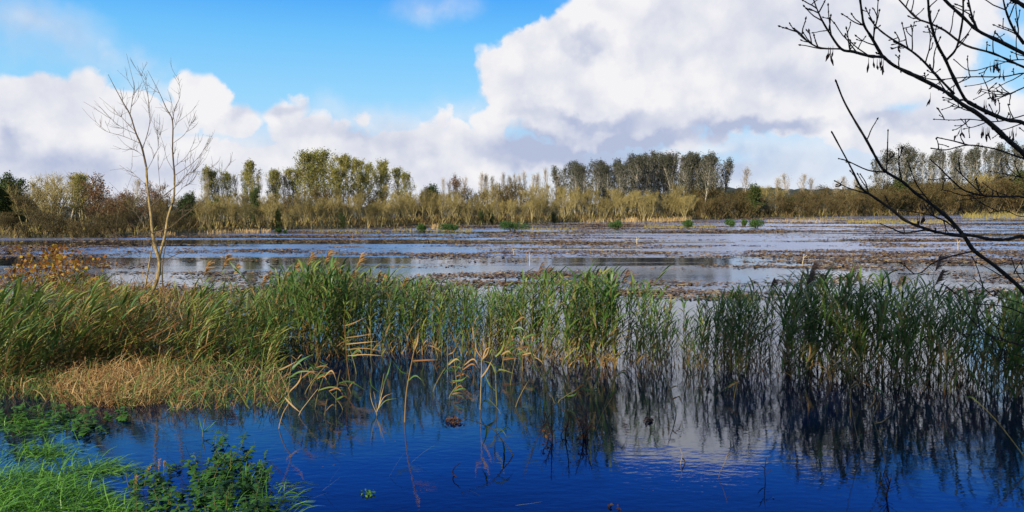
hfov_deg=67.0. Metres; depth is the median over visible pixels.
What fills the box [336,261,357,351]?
reed
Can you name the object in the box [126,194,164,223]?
thicket tree
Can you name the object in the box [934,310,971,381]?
reed
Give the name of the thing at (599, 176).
dark poplar tree
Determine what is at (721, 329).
reed
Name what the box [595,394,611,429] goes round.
leaning reed
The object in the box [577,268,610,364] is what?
reed
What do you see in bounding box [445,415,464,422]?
matted reeds
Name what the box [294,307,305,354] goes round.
reed
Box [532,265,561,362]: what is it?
reed
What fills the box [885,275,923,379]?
reed
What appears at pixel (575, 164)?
dark poplar tree
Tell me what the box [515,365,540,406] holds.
thin reed
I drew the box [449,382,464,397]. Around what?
thin reed
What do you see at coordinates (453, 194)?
willow tree
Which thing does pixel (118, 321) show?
reed bed
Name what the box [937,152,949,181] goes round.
dark poplar tree
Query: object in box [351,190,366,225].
willow tree
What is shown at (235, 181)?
pale tree
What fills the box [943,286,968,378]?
reed
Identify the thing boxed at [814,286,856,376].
reed
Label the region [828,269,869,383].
reed
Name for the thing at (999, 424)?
leaning reed
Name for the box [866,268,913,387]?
reed
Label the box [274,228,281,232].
water shrub
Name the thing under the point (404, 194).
willow tree
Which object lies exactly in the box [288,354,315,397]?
reed
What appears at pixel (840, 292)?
reed
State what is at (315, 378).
thin reed
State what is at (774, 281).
plumed reed
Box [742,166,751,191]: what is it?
pale tree
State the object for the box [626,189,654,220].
willow tree
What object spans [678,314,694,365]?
reed
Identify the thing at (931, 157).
dark poplar tree
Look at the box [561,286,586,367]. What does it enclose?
reed
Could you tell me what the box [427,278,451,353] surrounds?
reed
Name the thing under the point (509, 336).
thin reed
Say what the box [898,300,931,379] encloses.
reed
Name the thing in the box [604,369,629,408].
thin reed
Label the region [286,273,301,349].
reed
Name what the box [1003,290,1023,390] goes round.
reed
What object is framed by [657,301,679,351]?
reed
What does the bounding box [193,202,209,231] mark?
willow tree
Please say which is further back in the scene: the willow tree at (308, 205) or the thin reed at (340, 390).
the willow tree at (308, 205)
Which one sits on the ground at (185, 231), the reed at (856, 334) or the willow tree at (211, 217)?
the willow tree at (211, 217)
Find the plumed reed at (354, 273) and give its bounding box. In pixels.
[347,270,362,345]
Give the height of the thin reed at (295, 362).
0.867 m
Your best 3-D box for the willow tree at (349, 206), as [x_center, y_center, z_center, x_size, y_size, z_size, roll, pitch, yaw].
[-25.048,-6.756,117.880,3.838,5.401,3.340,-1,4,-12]
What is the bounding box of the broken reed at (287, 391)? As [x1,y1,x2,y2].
[268,361,301,428]
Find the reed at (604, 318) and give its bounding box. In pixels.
[596,289,614,367]
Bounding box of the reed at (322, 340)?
[314,267,329,357]
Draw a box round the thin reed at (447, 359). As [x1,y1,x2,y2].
[447,347,454,376]
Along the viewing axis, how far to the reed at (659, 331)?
15.90 m
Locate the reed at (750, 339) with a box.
[741,307,758,370]
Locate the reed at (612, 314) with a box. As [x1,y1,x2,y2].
[594,272,627,360]
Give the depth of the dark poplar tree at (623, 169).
190.75 m
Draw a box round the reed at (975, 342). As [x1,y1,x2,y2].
[953,290,998,395]
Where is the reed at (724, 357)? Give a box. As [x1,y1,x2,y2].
[712,299,729,362]
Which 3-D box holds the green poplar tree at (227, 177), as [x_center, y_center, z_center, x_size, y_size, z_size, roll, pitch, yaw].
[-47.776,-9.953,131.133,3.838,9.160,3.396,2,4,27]
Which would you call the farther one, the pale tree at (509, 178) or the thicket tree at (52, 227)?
the pale tree at (509, 178)
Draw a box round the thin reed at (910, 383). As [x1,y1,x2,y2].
[895,375,927,391]
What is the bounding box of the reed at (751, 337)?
[745,315,760,360]
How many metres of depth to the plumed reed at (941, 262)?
16.69 m
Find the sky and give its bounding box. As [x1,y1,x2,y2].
[0,0,1023,206]
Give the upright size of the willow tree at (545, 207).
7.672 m
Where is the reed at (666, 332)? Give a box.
[656,300,676,365]
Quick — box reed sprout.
[370,386,396,413]
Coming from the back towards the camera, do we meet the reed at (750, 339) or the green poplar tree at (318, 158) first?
the green poplar tree at (318, 158)
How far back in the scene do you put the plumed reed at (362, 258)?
19.05 m
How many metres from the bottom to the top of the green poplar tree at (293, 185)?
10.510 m
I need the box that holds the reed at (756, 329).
[743,299,766,362]
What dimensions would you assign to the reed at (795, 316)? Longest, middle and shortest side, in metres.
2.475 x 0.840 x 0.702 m
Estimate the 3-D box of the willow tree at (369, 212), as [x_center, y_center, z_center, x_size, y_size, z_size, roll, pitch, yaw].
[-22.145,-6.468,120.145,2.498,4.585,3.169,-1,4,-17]
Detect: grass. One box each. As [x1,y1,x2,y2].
[0,334,299,410]
[0,404,319,511]
[87,420,537,510]
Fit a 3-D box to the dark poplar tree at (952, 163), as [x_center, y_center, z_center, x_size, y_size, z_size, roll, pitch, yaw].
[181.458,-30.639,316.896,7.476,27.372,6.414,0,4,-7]
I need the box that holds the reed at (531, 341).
[522,281,544,358]
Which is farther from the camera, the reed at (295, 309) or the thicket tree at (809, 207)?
the thicket tree at (809, 207)
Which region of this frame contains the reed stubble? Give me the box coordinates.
[253,323,1022,396]
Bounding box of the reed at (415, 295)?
[402,276,425,354]
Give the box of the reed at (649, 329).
[644,299,652,360]
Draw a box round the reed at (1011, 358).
[999,293,1023,396]
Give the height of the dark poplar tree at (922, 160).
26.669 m
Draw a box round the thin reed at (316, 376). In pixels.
[305,362,327,393]
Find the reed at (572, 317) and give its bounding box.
[563,267,588,365]
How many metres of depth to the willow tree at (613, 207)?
162.85 m
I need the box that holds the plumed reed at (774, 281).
[763,278,779,349]
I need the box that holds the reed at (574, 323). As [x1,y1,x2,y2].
[567,277,588,364]
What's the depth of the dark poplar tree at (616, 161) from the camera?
212.70 m
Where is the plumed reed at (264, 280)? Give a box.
[253,275,269,341]
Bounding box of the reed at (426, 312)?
[419,282,434,351]
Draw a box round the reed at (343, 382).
[335,372,362,409]
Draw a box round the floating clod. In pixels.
[643,416,653,421]
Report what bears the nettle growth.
in the water
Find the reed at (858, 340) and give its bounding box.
[847,287,877,379]
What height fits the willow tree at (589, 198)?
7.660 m
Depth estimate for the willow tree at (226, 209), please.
105.97 m
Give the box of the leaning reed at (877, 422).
[867,392,889,465]
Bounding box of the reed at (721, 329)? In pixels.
[714,295,731,363]
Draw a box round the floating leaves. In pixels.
[0,217,1023,497]
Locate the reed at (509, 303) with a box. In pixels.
[502,278,520,352]
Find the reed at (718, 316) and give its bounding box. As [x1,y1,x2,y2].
[708,308,723,363]
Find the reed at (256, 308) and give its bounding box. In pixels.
[249,285,267,347]
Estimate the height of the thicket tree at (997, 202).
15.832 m
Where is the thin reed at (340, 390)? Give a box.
[329,388,348,409]
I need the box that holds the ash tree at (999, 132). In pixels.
[778,0,1023,366]
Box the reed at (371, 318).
[363,285,384,352]
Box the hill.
[591,187,1009,208]
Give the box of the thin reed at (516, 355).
[510,346,530,384]
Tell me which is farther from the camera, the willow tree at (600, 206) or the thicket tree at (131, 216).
the willow tree at (600, 206)
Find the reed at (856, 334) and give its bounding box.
[848,293,870,379]
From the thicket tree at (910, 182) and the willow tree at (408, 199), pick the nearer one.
the willow tree at (408, 199)
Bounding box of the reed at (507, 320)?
[494,285,518,357]
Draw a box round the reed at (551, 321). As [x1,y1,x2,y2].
[539,291,561,364]
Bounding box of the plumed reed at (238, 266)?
[227,263,242,308]
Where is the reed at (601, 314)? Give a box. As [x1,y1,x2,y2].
[594,265,621,359]
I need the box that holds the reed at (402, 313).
[396,277,414,353]
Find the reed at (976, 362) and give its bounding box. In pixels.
[964,300,1000,390]
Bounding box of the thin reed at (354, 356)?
[344,343,364,373]
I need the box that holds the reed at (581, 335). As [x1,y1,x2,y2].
[570,287,599,364]
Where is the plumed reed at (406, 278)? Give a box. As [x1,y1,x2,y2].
[393,277,409,317]
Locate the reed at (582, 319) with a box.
[573,289,599,355]
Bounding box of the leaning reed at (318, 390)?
[299,386,340,414]
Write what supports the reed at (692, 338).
in the water
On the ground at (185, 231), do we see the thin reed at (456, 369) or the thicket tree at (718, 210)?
the thicket tree at (718, 210)
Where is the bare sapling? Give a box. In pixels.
[83,57,232,313]
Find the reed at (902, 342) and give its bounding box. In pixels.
[892,300,908,383]
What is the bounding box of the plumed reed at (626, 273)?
[616,269,631,327]
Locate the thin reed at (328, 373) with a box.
[312,370,335,407]
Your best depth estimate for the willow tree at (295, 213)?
110.53 m
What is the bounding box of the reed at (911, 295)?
[896,284,927,387]
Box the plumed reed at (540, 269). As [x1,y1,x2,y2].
[530,262,548,347]
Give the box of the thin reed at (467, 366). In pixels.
[451,356,478,377]
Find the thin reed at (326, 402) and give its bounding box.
[314,397,335,410]
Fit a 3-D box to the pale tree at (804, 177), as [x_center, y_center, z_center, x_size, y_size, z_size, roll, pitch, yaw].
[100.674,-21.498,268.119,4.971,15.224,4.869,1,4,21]
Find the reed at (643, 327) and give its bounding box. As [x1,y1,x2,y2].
[628,287,653,367]
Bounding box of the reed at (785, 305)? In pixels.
[769,280,798,371]
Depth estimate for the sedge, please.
153.77 m
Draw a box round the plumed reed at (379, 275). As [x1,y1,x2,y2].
[371,271,383,292]
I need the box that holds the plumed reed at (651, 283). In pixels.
[637,280,654,334]
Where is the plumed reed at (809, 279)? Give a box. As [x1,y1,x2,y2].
[794,270,816,363]
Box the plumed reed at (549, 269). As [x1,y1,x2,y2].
[537,265,554,349]
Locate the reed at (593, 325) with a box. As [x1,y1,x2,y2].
[583,287,615,364]
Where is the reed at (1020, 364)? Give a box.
[1009,320,1023,395]
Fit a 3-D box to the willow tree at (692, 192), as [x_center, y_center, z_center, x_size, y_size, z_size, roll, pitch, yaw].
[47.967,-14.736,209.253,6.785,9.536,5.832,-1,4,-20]
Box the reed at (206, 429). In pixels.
[199,419,215,436]
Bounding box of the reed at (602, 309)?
[593,266,621,366]
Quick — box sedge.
[120,211,1023,234]
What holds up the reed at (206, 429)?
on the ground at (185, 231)
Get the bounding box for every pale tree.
[132,175,141,205]
[202,173,209,199]
[219,175,226,217]
[231,174,239,201]
[256,175,263,198]
[280,174,286,198]
[441,178,447,197]
[447,180,452,196]
[477,171,484,194]
[482,174,487,210]
[499,172,506,191]
[504,174,511,196]
[516,175,521,209]
[521,170,527,196]
[529,174,535,188]
[536,172,542,195]
[542,167,549,213]
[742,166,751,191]
[773,176,780,198]
[779,172,791,195]
[797,174,806,190]
[806,177,814,198]
[839,176,851,209]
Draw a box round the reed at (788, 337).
[778,291,804,370]
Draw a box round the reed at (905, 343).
[892,301,916,390]
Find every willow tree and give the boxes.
[5,183,45,226]
[28,178,78,233]
[35,172,70,217]
[64,170,100,224]
[64,178,108,225]
[112,192,139,217]
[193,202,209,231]
[195,188,211,221]
[202,201,216,231]
[203,192,225,213]
[206,199,227,228]
[216,197,236,227]
[219,192,237,215]
[226,197,239,228]
[230,203,253,230]
[232,189,249,218]
[238,201,255,228]
[240,192,260,221]
[247,202,265,228]
[257,194,273,222]
[257,200,279,228]
[265,193,277,217]
[273,191,288,218]
[282,211,295,228]
[287,203,302,228]
[293,193,314,219]
[293,197,313,226]
[304,203,322,227]
[312,202,327,227]
[317,196,339,227]
[323,182,354,216]
[323,192,342,225]
[338,196,358,227]
[349,188,370,220]
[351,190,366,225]
[363,202,375,226]
[368,203,383,226]
[374,197,393,224]
[378,184,390,217]
[382,197,395,225]
[388,184,416,215]
[388,192,407,224]
[397,199,412,224]
[398,188,419,217]
[398,195,422,221]
[414,187,433,223]
[421,192,439,215]
[426,197,437,223]
[434,192,460,223]
[435,194,446,215]
[440,188,457,221]
[444,188,465,217]
[450,196,465,223]
[461,204,472,224]
[467,194,484,223]
[469,190,488,212]
[475,203,493,224]
[480,180,503,209]
[490,196,499,215]
[499,198,511,217]
[505,199,521,221]
[516,184,538,216]
[516,197,533,223]
[519,188,542,221]
[528,188,554,222]
[531,199,545,223]
[536,185,551,215]
[545,181,569,211]
[547,197,562,222]
[553,193,573,221]
[557,187,578,214]
[561,186,579,220]
[572,186,586,214]
[575,192,588,219]
[580,180,593,213]
[583,188,601,219]
[595,195,612,221]
[601,197,617,221]
[605,190,616,210]
[609,187,625,216]
[615,195,628,220]
[617,193,632,214]
[623,190,640,216]
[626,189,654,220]
[634,195,656,220]
[646,191,660,218]
[656,199,667,217]
[662,190,680,217]
[667,195,691,219]
[669,182,685,204]
[674,194,694,219]
[683,184,696,211]
[690,195,701,218]
[696,181,715,199]
[743,185,770,215]
[761,183,788,210]
[840,187,859,214]
[967,172,997,211]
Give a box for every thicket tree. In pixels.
[0,211,20,229]
[0,212,18,233]
[8,185,72,228]
[13,221,43,237]
[22,208,54,233]
[35,207,73,236]
[41,204,77,224]
[55,215,72,230]
[60,219,83,236]
[62,202,90,222]
[71,214,108,236]
[78,200,112,222]
[90,210,118,235]
[97,216,127,234]
[101,195,136,225]
[107,200,140,224]
[113,211,141,227]
[125,213,138,228]
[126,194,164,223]
[142,199,176,217]
[142,214,159,231]
[143,197,177,218]
[147,196,182,225]
[149,207,177,233]
[158,209,177,229]
[169,212,193,230]
[183,214,198,229]
[223,210,239,219]
[278,194,312,219]
[299,187,330,219]
[308,185,351,223]
[340,202,354,217]
[351,190,386,215]
[366,198,394,216]
[398,192,428,217]
[417,186,431,217]
[454,184,489,215]
[487,182,520,215]
[494,179,538,215]
[558,202,570,216]
[586,203,598,215]
[593,194,615,217]
[622,186,658,217]
[648,190,673,211]
[667,203,679,217]
[686,202,698,217]
[688,186,715,215]
[690,199,713,218]
[697,194,720,218]
[703,187,732,212]
[704,190,740,218]
[705,198,739,218]
[720,188,746,214]
[724,185,769,210]
[733,194,749,217]
[736,199,761,217]
[746,190,767,217]
[761,199,779,215]
[768,197,792,215]
[771,190,803,216]
[772,188,815,215]
[788,191,819,215]
[799,184,835,214]
[799,196,824,216]
[805,193,834,216]
[819,185,854,214]
[823,191,859,215]
[827,198,843,214]
[840,194,867,215]
[845,188,880,206]
[847,187,872,215]
[853,182,888,212]
[861,180,920,208]
[866,190,889,214]
[871,186,913,214]
[873,191,904,214]
[881,179,921,189]
[892,193,915,214]
[904,183,927,214]
[906,182,945,214]
[908,179,928,211]
[920,191,951,214]
[921,179,961,213]
[930,183,971,214]
[945,175,999,213]
[950,177,988,207]
[950,182,989,212]
[969,184,1007,213]
[971,180,1016,210]
[975,169,1018,209]
[980,181,1020,212]
[991,176,1023,213]
[996,174,1023,213]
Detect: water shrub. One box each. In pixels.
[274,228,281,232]
[416,223,426,231]
[437,223,458,230]
[499,220,531,230]
[607,219,622,229]
[682,219,693,228]
[724,219,735,225]
[740,219,747,225]
[748,218,763,227]
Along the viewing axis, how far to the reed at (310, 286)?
17.06 m
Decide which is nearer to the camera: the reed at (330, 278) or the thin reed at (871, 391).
the thin reed at (871, 391)
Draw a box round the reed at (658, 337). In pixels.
[654,309,666,358]
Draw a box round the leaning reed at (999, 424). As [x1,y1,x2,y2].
[962,397,1023,456]
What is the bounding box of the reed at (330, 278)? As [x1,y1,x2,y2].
[319,253,352,352]
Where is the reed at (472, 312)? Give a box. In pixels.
[465,287,481,347]
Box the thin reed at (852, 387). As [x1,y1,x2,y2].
[850,369,860,416]
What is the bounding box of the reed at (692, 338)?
[683,307,704,362]
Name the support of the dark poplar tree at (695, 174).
on the ground at (185, 231)
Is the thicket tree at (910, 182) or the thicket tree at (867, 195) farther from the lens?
the thicket tree at (910, 182)
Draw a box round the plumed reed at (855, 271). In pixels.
[841,265,859,317]
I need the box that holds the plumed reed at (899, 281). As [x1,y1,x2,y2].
[892,276,908,360]
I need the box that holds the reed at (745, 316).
[722,279,757,370]
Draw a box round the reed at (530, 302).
[517,276,540,355]
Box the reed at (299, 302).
[286,270,315,351]
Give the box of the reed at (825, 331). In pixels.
[809,274,849,382]
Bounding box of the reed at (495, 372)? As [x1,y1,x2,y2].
[480,339,513,405]
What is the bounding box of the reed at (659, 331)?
[654,298,668,365]
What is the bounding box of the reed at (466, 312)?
[459,292,470,343]
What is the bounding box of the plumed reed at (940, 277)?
[920,269,948,352]
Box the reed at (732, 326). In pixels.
[724,289,745,366]
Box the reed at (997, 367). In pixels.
[989,294,1018,390]
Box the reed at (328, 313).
[316,258,341,353]
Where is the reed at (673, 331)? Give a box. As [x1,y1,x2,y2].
[667,310,679,370]
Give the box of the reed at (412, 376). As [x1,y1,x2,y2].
[394,337,430,421]
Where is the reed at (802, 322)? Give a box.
[792,276,820,367]
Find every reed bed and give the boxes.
[0,267,303,384]
[229,252,527,358]
[501,260,1023,397]
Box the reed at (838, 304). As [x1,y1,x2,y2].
[821,271,853,373]
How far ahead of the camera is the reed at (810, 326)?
14.92 m
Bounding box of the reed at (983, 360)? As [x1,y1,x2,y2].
[975,293,1005,385]
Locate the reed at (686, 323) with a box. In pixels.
[679,297,694,366]
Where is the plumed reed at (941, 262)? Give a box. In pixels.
[919,254,949,356]
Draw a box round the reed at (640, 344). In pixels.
[631,280,656,367]
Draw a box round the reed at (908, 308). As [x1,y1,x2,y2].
[893,292,928,381]
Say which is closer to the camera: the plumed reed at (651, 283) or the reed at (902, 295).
the reed at (902, 295)
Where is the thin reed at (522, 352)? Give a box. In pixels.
[508,334,535,370]
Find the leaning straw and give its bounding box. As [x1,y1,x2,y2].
[847,382,860,452]
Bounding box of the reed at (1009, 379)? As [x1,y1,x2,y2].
[1005,305,1021,397]
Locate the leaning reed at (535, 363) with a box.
[521,331,554,403]
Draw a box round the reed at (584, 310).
[578,270,596,361]
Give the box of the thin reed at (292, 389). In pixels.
[278,371,313,412]
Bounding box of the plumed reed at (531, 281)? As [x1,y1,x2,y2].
[524,271,537,316]
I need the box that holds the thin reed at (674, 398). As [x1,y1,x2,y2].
[669,386,682,414]
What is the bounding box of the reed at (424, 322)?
[413,304,428,352]
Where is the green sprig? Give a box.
[360,489,375,496]
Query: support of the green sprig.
on the water
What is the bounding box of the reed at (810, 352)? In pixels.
[801,297,840,377]
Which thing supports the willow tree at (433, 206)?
on the ground at (185, 231)
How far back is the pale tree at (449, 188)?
168.06 m
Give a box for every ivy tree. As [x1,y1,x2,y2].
[0,170,25,226]
[0,178,30,223]
[0,183,11,214]
[174,190,195,223]
[187,192,198,221]
[205,197,221,222]
[248,184,261,223]
[273,209,282,228]
[338,212,346,227]
[424,183,439,214]
[477,209,483,224]
[487,208,494,224]
[551,212,556,221]
[745,183,765,217]
[891,177,910,211]
[1012,170,1023,209]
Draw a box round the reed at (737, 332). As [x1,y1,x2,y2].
[734,290,742,369]
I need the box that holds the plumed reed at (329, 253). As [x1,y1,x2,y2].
[313,249,335,304]
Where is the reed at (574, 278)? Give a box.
[553,272,587,363]
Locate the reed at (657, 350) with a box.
[647,300,665,366]
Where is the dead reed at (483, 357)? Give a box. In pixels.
[475,339,492,409]
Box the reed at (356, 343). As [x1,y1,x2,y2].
[343,318,380,380]
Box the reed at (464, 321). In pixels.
[456,283,475,356]
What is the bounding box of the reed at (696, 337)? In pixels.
[692,308,699,366]
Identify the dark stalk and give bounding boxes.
[757,457,771,482]
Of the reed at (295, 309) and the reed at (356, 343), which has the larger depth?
the reed at (295, 309)
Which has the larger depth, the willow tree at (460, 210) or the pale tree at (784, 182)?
the pale tree at (784, 182)
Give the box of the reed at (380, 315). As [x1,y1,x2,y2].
[375,286,390,346]
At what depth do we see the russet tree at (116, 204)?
91.77 m
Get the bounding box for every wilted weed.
[540,400,555,439]
[557,409,572,436]
[572,405,594,439]
[879,470,898,496]
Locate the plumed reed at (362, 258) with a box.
[354,251,366,310]
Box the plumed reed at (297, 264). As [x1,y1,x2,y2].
[289,260,302,311]
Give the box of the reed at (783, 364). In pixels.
[777,303,795,373]
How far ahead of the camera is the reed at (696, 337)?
15.60 m
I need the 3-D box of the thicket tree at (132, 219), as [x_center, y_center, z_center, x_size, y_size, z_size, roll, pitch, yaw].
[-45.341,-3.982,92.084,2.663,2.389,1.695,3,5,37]
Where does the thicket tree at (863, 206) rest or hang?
on the ground at (185, 231)
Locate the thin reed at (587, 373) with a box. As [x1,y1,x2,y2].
[576,356,600,392]
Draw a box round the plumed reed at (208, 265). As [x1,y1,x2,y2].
[200,260,214,300]
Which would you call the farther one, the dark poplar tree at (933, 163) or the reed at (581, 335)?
the dark poplar tree at (933, 163)
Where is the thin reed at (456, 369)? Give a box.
[439,354,466,385]
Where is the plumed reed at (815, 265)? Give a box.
[800,262,822,355]
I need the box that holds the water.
[0,214,1023,511]
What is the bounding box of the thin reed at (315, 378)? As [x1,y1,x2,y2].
[302,372,326,388]
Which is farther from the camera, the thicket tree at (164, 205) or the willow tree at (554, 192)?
the willow tree at (554, 192)
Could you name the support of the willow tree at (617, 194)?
on the ground at (185, 231)
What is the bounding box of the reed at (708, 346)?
[704,303,720,372]
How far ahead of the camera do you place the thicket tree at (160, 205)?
99.46 m
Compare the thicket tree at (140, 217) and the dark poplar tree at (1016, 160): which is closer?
the thicket tree at (140, 217)
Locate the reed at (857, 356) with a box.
[845,280,872,385]
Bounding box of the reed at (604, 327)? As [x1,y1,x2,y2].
[593,291,622,367]
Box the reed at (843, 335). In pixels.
[832,283,865,374]
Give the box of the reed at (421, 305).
[414,280,429,346]
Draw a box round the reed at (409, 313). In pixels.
[403,278,420,348]
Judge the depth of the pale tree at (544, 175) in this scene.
190.81 m
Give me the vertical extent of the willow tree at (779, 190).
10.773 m
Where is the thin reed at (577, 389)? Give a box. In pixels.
[558,384,589,402]
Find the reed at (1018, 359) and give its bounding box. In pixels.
[1012,320,1023,397]
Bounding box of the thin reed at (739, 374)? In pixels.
[729,355,749,397]
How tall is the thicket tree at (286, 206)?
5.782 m
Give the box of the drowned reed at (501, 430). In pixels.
[461,417,512,454]
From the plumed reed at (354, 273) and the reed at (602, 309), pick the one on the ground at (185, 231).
the plumed reed at (354, 273)
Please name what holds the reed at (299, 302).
on the ground at (185, 231)
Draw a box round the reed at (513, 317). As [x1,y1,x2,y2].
[498,294,521,347]
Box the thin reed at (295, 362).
[286,354,309,381]
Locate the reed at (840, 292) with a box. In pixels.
[827,282,858,379]
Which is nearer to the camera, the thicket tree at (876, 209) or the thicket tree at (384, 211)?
the thicket tree at (384, 211)
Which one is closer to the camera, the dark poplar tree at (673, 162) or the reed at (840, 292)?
the reed at (840, 292)
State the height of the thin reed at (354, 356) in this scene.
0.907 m
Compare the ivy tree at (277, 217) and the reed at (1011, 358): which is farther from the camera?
the ivy tree at (277, 217)
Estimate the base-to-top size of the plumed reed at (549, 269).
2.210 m
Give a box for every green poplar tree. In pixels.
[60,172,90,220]
[195,164,218,201]
[206,168,226,219]
[219,170,237,200]
[237,169,256,200]
[241,157,263,222]
[265,168,282,198]
[266,167,283,200]
[282,166,297,198]
[289,168,303,217]
[292,149,318,217]
[303,148,327,212]
[305,163,321,215]
[315,146,335,194]
[321,166,348,202]
[322,153,353,210]
[339,153,359,218]
[346,157,370,216]
[346,171,369,206]
[363,162,376,198]
[365,163,388,216]
[374,157,395,201]
[390,167,407,207]
[399,171,416,196]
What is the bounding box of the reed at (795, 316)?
[786,273,811,374]
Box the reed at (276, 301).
[268,278,284,332]
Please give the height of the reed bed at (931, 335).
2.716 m
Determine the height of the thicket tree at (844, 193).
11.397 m
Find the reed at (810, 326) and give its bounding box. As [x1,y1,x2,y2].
[801,298,820,371]
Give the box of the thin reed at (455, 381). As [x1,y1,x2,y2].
[446,372,466,387]
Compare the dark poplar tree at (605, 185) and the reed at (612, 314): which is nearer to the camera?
the reed at (612, 314)
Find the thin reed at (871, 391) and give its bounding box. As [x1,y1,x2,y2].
[860,382,884,408]
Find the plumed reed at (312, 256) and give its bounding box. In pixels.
[303,252,318,274]
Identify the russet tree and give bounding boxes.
[77,171,112,230]
[97,192,130,220]
[116,188,134,221]
[138,182,162,220]
[149,183,171,209]
[446,173,465,208]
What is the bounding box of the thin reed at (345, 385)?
[334,378,351,393]
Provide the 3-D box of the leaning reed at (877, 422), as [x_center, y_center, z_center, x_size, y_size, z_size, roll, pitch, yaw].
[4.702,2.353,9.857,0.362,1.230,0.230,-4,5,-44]
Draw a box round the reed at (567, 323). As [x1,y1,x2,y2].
[560,287,581,367]
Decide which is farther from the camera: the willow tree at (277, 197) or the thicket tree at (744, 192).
the thicket tree at (744, 192)
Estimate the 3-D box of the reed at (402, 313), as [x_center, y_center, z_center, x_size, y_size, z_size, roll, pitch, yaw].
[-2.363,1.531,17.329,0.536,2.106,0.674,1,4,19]
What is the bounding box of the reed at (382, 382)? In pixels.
[370,363,390,400]
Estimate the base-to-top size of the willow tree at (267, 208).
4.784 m
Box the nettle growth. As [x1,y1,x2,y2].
[0,402,290,511]
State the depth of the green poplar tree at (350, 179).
153.07 m
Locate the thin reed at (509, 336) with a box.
[496,317,527,367]
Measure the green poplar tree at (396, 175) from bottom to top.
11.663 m
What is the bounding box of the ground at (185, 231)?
[0,207,1022,237]
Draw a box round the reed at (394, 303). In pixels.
[374,278,408,341]
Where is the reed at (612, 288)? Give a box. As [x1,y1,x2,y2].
[597,268,632,360]
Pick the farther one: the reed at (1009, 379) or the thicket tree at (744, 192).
the thicket tree at (744, 192)
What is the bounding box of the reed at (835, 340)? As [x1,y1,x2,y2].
[826,271,859,377]
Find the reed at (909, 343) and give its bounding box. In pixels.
[882,288,932,390]
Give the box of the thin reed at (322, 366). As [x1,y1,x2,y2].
[302,357,328,381]
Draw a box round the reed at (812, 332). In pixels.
[801,295,823,374]
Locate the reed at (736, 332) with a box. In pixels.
[723,299,752,373]
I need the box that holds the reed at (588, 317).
[580,273,600,355]
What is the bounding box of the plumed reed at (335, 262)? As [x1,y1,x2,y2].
[324,261,339,345]
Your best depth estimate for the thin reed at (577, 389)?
12.96 m
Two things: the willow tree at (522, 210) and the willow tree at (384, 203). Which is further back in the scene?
the willow tree at (522, 210)
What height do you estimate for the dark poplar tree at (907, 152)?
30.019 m
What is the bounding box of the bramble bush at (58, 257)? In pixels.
[0,241,177,302]
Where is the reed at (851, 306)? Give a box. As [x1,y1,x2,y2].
[834,274,869,381]
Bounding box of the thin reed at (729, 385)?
[716,381,738,396]
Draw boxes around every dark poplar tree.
[549,170,565,215]
[551,166,566,215]
[557,165,571,208]
[563,161,575,192]
[565,165,581,212]
[568,160,583,216]
[570,163,585,213]
[578,164,592,211]
[585,159,599,209]
[587,164,604,213]
[592,159,606,201]
[592,163,607,204]
[600,169,611,197]
[602,166,615,194]
[610,157,622,208]
[610,162,618,214]
[610,164,626,212]
[615,160,629,211]
[623,159,637,211]
[626,153,644,200]
[626,155,647,211]
[627,150,643,211]
[635,156,645,191]
[640,153,658,211]
[645,149,660,211]
[646,153,661,213]
[651,152,664,212]
[655,151,672,210]
[656,152,671,197]
[657,153,679,205]
[659,151,681,195]
[665,151,679,190]
[675,152,695,192]
[676,156,692,194]
[680,160,694,189]
[685,151,697,194]
[686,157,701,191]
[690,151,702,206]
[695,149,720,208]
[697,155,708,183]
[698,155,712,191]
[699,162,716,189]
[706,156,721,195]
[715,161,734,203]
[717,157,733,203]
[868,158,880,184]
[871,154,889,207]
[874,148,896,188]
[888,151,903,181]
[892,141,915,209]
[892,154,915,186]
[897,146,920,181]
[909,148,922,210]
[917,152,929,186]
[925,154,937,184]
[926,150,938,181]
[932,147,946,182]
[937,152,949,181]
[944,147,967,180]
[945,150,963,187]
[950,151,963,212]
[953,153,969,213]
[963,146,975,187]
[964,149,980,185]
[969,149,982,186]
[971,142,982,183]
[978,148,991,206]
[983,149,998,206]
[986,141,1005,178]
[991,146,1004,175]
[997,154,1011,175]
[998,149,1011,208]
[1003,140,1023,210]
[1008,146,1023,177]
[1011,146,1023,171]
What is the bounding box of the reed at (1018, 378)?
[1011,353,1023,392]
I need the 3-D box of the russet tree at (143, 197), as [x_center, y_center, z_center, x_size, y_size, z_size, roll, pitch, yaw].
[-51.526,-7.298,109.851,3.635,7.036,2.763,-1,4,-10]
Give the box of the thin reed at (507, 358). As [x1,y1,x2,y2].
[489,351,516,369]
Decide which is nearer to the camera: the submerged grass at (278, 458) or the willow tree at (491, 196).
the submerged grass at (278, 458)
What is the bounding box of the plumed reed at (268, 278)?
[258,269,273,302]
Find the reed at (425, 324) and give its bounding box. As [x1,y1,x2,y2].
[420,294,431,350]
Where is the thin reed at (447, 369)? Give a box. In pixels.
[433,358,461,390]
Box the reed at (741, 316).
[733,289,748,364]
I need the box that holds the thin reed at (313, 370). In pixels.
[302,363,324,376]
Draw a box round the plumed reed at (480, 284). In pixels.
[473,280,483,329]
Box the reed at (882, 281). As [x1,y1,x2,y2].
[862,270,896,380]
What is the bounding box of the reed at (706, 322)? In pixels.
[696,293,715,371]
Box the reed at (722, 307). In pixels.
[711,286,733,362]
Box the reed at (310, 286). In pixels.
[297,261,326,347]
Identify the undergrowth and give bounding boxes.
[0,206,1023,237]
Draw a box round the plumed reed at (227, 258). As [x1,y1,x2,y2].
[217,253,235,313]

